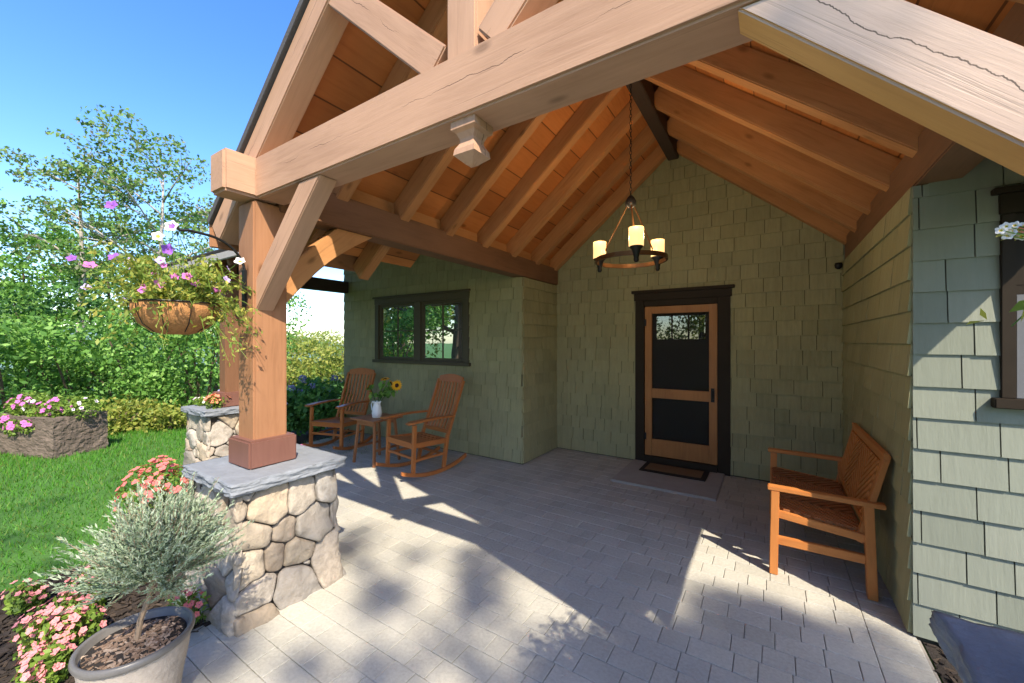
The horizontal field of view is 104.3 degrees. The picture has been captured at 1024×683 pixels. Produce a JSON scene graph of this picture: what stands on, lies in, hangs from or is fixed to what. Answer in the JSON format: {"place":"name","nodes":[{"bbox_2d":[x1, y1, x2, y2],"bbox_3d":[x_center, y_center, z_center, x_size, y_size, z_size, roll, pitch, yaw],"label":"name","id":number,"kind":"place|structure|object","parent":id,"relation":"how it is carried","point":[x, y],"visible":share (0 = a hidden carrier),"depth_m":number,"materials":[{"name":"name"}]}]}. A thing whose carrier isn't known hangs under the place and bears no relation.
{"place":"outdoors","nodes":[
{"label":"outdoors","id":0,"kind":"place"},
{"bbox_2d":[0,326,343,374],"bbox_3d":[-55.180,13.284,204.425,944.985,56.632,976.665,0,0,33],"label":"hills","id":1,"kind":"structure","parent":0,"point":[162,344],"depth_m":340.81,"materials":[{"name":"green plant"}]},
{"bbox_2d":[0,0,343,343],"label":"sky","id":2,"kind":"structure","parent":0,"point":[196,71],"materials":[{"name":"blue"}]},
{"bbox_2d":[0,369,943,682],"bbox_3d":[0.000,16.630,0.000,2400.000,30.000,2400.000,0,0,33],"label":"ground","id":3,"kind":"structure","parent":0,"point":[56,525],"depth_m":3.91,"materials":[{"name":"green plant"}]},
{"bbox_2d":[0,287,74,387],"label":"garden shrub","id":4,"kind":"object","parent":3,"relation":"on","point":[31,308],"visible":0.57,"depth_m":9.09,"materials":[{"name":"green plant"}]},
{"bbox_2d":[0,187,78,317],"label":"deciduous tree","id":5,"kind":"object","parent":3,"relation":"on","point":[2,202],"visible":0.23,"depth_m":14.41,"materials":[{"name":"green plant"}]},
{"bbox_2d":[0,410,108,458],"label":"stone trough","id":6,"kind":"object","parent":3,"relation":"on","point":[51,437],"visible":0.8,"depth_m":5.66,"materials":[{"name":"grey stone"}]},
{"bbox_2d":[0,391,105,436],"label":"petunia plant","id":7,"kind":"object","parent":6,"relation":"in","point":[34,405],"visible":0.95,"depth_m":5.72,"materials":[{"name":"pink plant"}]},
{"bbox_2d":[0,309,113,413],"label":"garden shrub","id":8,"kind":"object","parent":3,"relation":"on","point":[53,337],"visible":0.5,"depth_m":7.05,"materials":[{"name":"green plant"}]},
{"bbox_2d":[0,230,123,395],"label":"deciduous tree","id":9,"kind":"object","parent":3,"relation":"on","point":[10,265],"visible":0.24,"depth_m":14.16,"materials":[{"name":"green plant"}]},
{"bbox_2d":[0,267,127,397],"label":"garden shrub","id":10,"kind":"object","parent":3,"relation":"on","point":[36,303],"visible":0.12,"depth_m":10.05,"materials":[{"name":"green plant"}]},
{"bbox_2d":[0,114,168,343],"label":"deciduous tree","id":11,"kind":"object","parent":3,"relation":"on","point":[80,170],"visible":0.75,"depth_m":11.42,"materials":[{"name":"green plant"}]},
{"bbox_2d":[0,335,170,412],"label":"garden shrub","id":12,"kind":"object","parent":3,"relation":"on","point":[64,376],"visible":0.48,"depth_m":7.46,"materials":[{"name":"green plant"}]},
{"bbox_2d":[0,208,185,378],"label":"deciduous tree","id":13,"kind":"object","parent":3,"relation":"on","point":[60,230],"visible":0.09,"depth_m":15.42,"materials":[{"name":"green plant"}]},
{"bbox_2d":[13,104,215,352],"bbox_3d":[-11.680,-2.362,12.824,6.423,8.505,5.543,0,0,33],"label":"deciduous tree","id":14,"kind":"object","parent":3,"relation":"on","point":[112,171],"visible":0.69,"depth_m":11.83,"materials":[{"name":"green plant"}]},
{"bbox_2d":[44,268,193,404],"bbox_3d":[-10.875,-0.077,11.041,4.345,3.905,2.861,0,0,33],"label":"garden shrub","id":15,"kind":"object","parent":3,"relation":"on","point":[95,303],"visible":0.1,"depth_m":9.96,"materials":[{"name":"green plant"}]},
{"bbox_2d":[86,394,160,434],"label":"garden shrub","id":16,"kind":"object","parent":3,"relation":"on","point":[123,412],"visible":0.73,"depth_m":7.17,"materials":[{"name":"green plant"}]},
{"bbox_2d":[61,305,215,422],"bbox_3d":[-7.680,0.475,8.390,2.798,2.666,2.605,0,0,33],"label":"garden shrub","id":17,"kind":"object","parent":3,"relation":"on","point":[111,383],"visible":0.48,"depth_m":8.03,"materials":[{"name":"green plant"}]},
{"bbox_2d":[86,191,219,381],"bbox_3d":[-10.797,-2.219,14.689,5.288,8.367,6.493,0,0,13],"label":"deciduous tree","id":18,"kind":"object","parent":3,"relation":"on","point":[202,219],"visible":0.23,"depth_m":13.52,"materials":[{"name":"green plant"}]},
{"bbox_2d":[133,396,191,432],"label":"garden shrub","id":19,"kind":"object","parent":3,"relation":"on","point":[171,419],"visible":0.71,"depth_m":7.21,"materials":[{"name":"green plant"}]},
{"bbox_2d":[109,264,219,397],"bbox_3d":[-9.589,-0.230,11.806,3.777,4.175,3.501,0,0,33],"label":"garden shrub","id":20,"kind":"object","parent":3,"relation":"on","point":[127,320],"visible":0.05,"depth_m":11.26,"materials":[{"name":"green plant"}]},
{"bbox_2d":[116,321,219,409],"bbox_3d":[-6.587,0.448,8.615,2.599,2.589,2.717,0,0,33],"label":"garden shrub","id":21,"kind":"object","parent":3,"relation":"on","point":[213,376],"visible":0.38,"depth_m":7.97,"materials":[{"name":"green plant"}]},
{"bbox_2d":[170,291,312,396],"bbox_3d":[-8.349,0.044,12.093,4.795,3.496,3.389,0,0,33],"label":"garden shrub","id":22,"kind":"object","parent":3,"relation":"on","point":[292,300],"visible":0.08,"depth_m":12.37,"materials":[{"name":"green plant"}]},
{"bbox_2d":[286,342,323,386],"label":"garden shrub","id":23,"kind":"object","parent":3,"relation":"on","point":[299,373],"visible":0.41,"depth_m":16.39,"materials":[{"name":"green plant"}]},
{"bbox_2d":[286,327,339,376],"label":"garden shrub","id":24,"kind":"object","parent":3,"relation":"on","point":[316,335],"visible":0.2,"depth_m":26.41,"materials":[{"name":"green plant"}]},
{"bbox_2d":[286,335,343,383],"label":"garden shrub","id":25,"kind":"object","parent":3,"relation":"on","point":[309,343],"visible":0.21,"depth_m":18.55,"materials":[{"name":"green plant"}]},
{"bbox_2d":[301,329,343,374],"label":"garden shrub","id":26,"kind":"object","parent":3,"relation":"on","point":[330,339],"visible":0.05,"depth_m":29.70,"materials":[{"name":"green plant"}]},
{"bbox_2d":[309,336,343,383],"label":"garden shrub","id":27,"kind":"object","parent":3,"relation":"on","point":[335,364],"visible":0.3,"depth_m":16.71,"materials":[{"name":"green plant"}]},
{"bbox_2d":[0,427,962,682],"bbox_3d":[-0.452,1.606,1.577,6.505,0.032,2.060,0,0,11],"label":"mulch","id":28,"kind":"object","parent":3,"relation":"on","point":[118,610],"visible":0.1,"depth_m":2.29,"materials":[{"name":"brown wood"}]},
{"bbox_2d":[0,578,50,615],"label":"flowering plant","id":29,"kind":"object","parent":28,"relation":"on","point":[25,599],"visible":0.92,"depth_m":2.34,"materials":[{"name":"green plant"}]},
{"bbox_2d":[10,639,77,682],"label":"flowering plant","id":30,"kind":"object","parent":28,"relation":"on","point":[48,663],"visible":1,"depth_m":1.82,"materials":[{"name":"pink plant"}]},
{"bbox_2d":[8,591,106,660],"bbox_3d":[-2.316,1.464,2.046,0.358,0.317,0.328,0,0,33],"label":"flowering plant","id":31,"kind":"object","parent":28,"relation":"on","point":[68,626],"visible":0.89,"depth_m":1.99,"materials":[{"name":"pink plant"}]},
{"bbox_2d":[57,565,108,610],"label":"flowering plant","id":32,"kind":"object","parent":28,"relation":"on","point":[102,601],"visible":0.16,"depth_m":2.34,"materials":[{"name":"pink plant"}]},
{"bbox_2d":[112,455,188,527],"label":"flowering plant","id":33,"kind":"object","parent":28,"relation":"on","point":[163,466],"visible":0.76,"depth_m":3.47,"materials":[{"name":"pink plant"}]},
{"bbox_2d":[167,585,211,629],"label":"flowering plant","id":34,"kind":"object","parent":28,"relation":"on","point":[195,602],"visible":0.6,"depth_m":2.21,"materials":[{"name":"green plant"}]},
{"bbox_2d":[218,389,295,431],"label":"hydrangea bush","id":35,"kind":"object","parent":28,"relation":"on","point":[291,411],"visible":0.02,"depth_m":6.66,"materials":[{"name":"green plant"}]},
{"bbox_2d":[286,375,352,435],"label":"hydrangea bush","id":36,"kind":"object","parent":28,"relation":"on","point":[302,395],"visible":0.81,"depth_m":6.73,"materials":[{"name":"green plant"}]},
{"bbox_2d":[181,433,940,682],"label":"patio paving","id":37,"kind":"structure","parent":0,"point":[557,565],"depth_m":2.52,"materials":[{"name":"grey stone"}]},
{"bbox_2d":[68,606,194,682],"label":"flower pot","id":38,"kind":"object","parent":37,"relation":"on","point":[115,652],"visible":0.96,"depth_m":1.65,"materials":[{"name":"grey ceramic"}]},
{"bbox_2d":[22,471,253,640],"bbox_3d":[-1.484,0.918,1.686,0.614,0.697,0.634,0,0,-9],"label":"lavender bush","id":39,"kind":"object","parent":38,"relation":"in","point":[171,535],"visible":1,"depth_m":1.59,"materials":[{"name":"green plant"}]},
{"bbox_2d":[302,368,376,449],"bbox_3d":[-2.608,1.017,6.115,0.650,1.165,0.969,0,0,18],"label":"rocking chair","id":40,"kind":"object","parent":37,"relation":"on","point":[341,422],"visible":0.92,"depth_m":6.22,"materials":[{"name":"brown wood"}]},
{"bbox_2d":[350,413,402,467],"bbox_3d":[-1.811,1.305,5.333,0.480,0.594,0.480,0,0,33],"label":"side table","id":41,"kind":"object","parent":37,"relation":"on","point":[367,420],"visible":0.83,"depth_m":5.26,"materials":[{"name":"brown wood"}]},
{"bbox_2d":[371,400,381,417],"bbox_3d":[-1.808,0.894,5.293,0.158,0.225,0.152,0,0,-10],"label":"pitcher","id":42,"kind":"object","parent":41,"relation":"on","point":[376,408],"visible":0.96,"depth_m":5.24,"materials":[{"name":"white ceramic"}]},
{"bbox_2d":[366,382,378,401],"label":"sunflower","id":43,"kind":"object","parent":42,"relation":"in","point":[371,394],"visible":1,"depth_m":5.22,"materials":[{"name":"green plant"}]},
{"bbox_2d":[378,377,389,401],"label":"sunflower","id":44,"kind":"object","parent":42,"relation":"in","point":[381,385],"visible":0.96,"depth_m":5.24,"materials":[{"name":"green plant"}]},
{"bbox_2d":[378,381,392,401],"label":"sunflower","id":45,"kind":"object","parent":42,"relation":"in","point":[388,384],"visible":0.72,"depth_m":5.36,"materials":[{"name":"green plant"}]},
{"bbox_2d":[380,380,401,400],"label":"sunflower","id":46,"kind":"object","parent":42,"relation":"in","point":[396,385],"visible":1,"depth_m":5.15,"materials":[{"name":"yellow plant"}]},
{"bbox_2d":[376,374,465,476],"bbox_3d":[-1.118,1.017,5.007,0.650,1.165,0.969,0,0,42],"label":"rocking chair","id":47,"kind":"object","parent":37,"relation":"on","point":[415,439],"visible":1,"depth_m":5.02,"materials":[{"name":"brown wood"}]},
{"bbox_2d":[166,0,1023,682],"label":"house","id":48,"kind":"structure","parent":37,"relation":"on","point":[828,194],"depth_m":2.57,"materials":[{"name":"green wood"}]},
{"bbox_2d":[127,231,220,334],"bbox_3d":[-1.899,-0.333,2.255,0.414,0.586,0.414,0,0,33],"label":"hanging basket","id":49,"kind":"object","parent":48,"relation":"hanging from","point":[180,314],"visible":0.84,"depth_m":2.13,"materials":[{"name":"brown wicker"}]},
{"bbox_2d":[61,200,262,366],"bbox_3d":[-1.942,-0.320,2.286,0.920,0.927,0.832,0,0,33],"label":"petunia plant","id":50,"kind":"object","parent":49,"relation":"in","point":[193,290],"visible":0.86,"depth_m":2.15,"materials":[{"name":"green plant"}]},
{"bbox_2d":[192,396,206,405],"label":"flowering plant","id":51,"kind":"object","parent":48,"relation":"on","point":[201,401],"visible":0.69,"depth_m":4.83,"materials":[{"name":"white plant"}]},
{"bbox_2d":[203,392,230,408],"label":"flowering plant","id":52,"kind":"object","parent":48,"relation":"on","point":[212,399],"visible":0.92,"depth_m":4.64,"materials":[{"name":"orange plant"}]},
{"bbox_2d":[372,289,470,365],"bbox_3d":[-1.458,-0.198,6.208,2.100,1.095,0.108,0,0,33],"label":"window","id":53,"kind":"structure","parent":48,"relation":"in","point":[428,328],"depth_m":6.15,"materials":[{"name":"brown glass"}]},
{"bbox_2d":[593,84,667,271],"bbox_3d":[0.975,-1.486,3.359,0.633,1.742,0.608,0,0,33],"label":"chandelier","id":54,"kind":"object","parent":48,"relation":"hanging from","point":[658,254],"visible":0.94,"depth_m":3.35,"materials":[{"name":"brown metal"}]},
{"bbox_2d":[652,312,708,444],"bbox_3d":[2.169,0.520,5.120,0.870,1.960,0.048,0,0,33],"label":"door","id":55,"kind":"structure","parent":48,"relation":"in","point":[680,341],"depth_m":5.10,"materials":[{"name":"black glass"}]},
{"bbox_2d":[644,304,717,464],"bbox_3d":[2.117,0.520,5.049,0.870,1.960,0.092,0,0,33],"label":"screen door","id":56,"kind":"structure","parent":48,"relation":"in","point":[708,454],"depth_m":5.01,"materials":[{"name":"brown wood"}]},
{"bbox_2d":[990,184,1023,409],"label":"window","id":57,"kind":"structure","parent":48,"relation":"in","point":[1010,198],"depth_m":1.95,"materials":[{"name":"brown glass"}]},
{"bbox_2d":[610,459,724,500],"bbox_3d":[1.843,1.605,4.673,1.090,0.050,0.948,0,0,33],"label":"doorstep","id":58,"kind":"object","parent":37,"relation":"on","point":[631,473],"visible":0.73,"depth_m":4.46,"materials":[{"name":"concrete"}]},
{"bbox_2d":[639,462,709,481],"bbox_3d":[1.968,1.570,4.838,0.740,0.019,0.380,0,0,33],"label":"doormat","id":59,"kind":"object","parent":58,"relation":"on","point":[682,472],"visible":1,"depth_m":4.79,"materials":[{"name":"fabric"}]},
{"bbox_2d":[767,423,890,601],"bbox_3d":[2.355,1.145,3.073,0.640,0.911,1.182,0,0,33],"label":"bench","id":60,"kind":"object","parent":37,"relation":"on","point":[862,467],"visible":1,"depth_m":2.72,"materials":[{"name":"brown wood"}]},
{"bbox_2d":[966,221,1023,325],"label":"petunia plant","id":61,"kind":"object","parent":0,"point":[1007,230],"visible":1,"depth_m":0.62,"materials":[{"name":"plant"}]}
]}

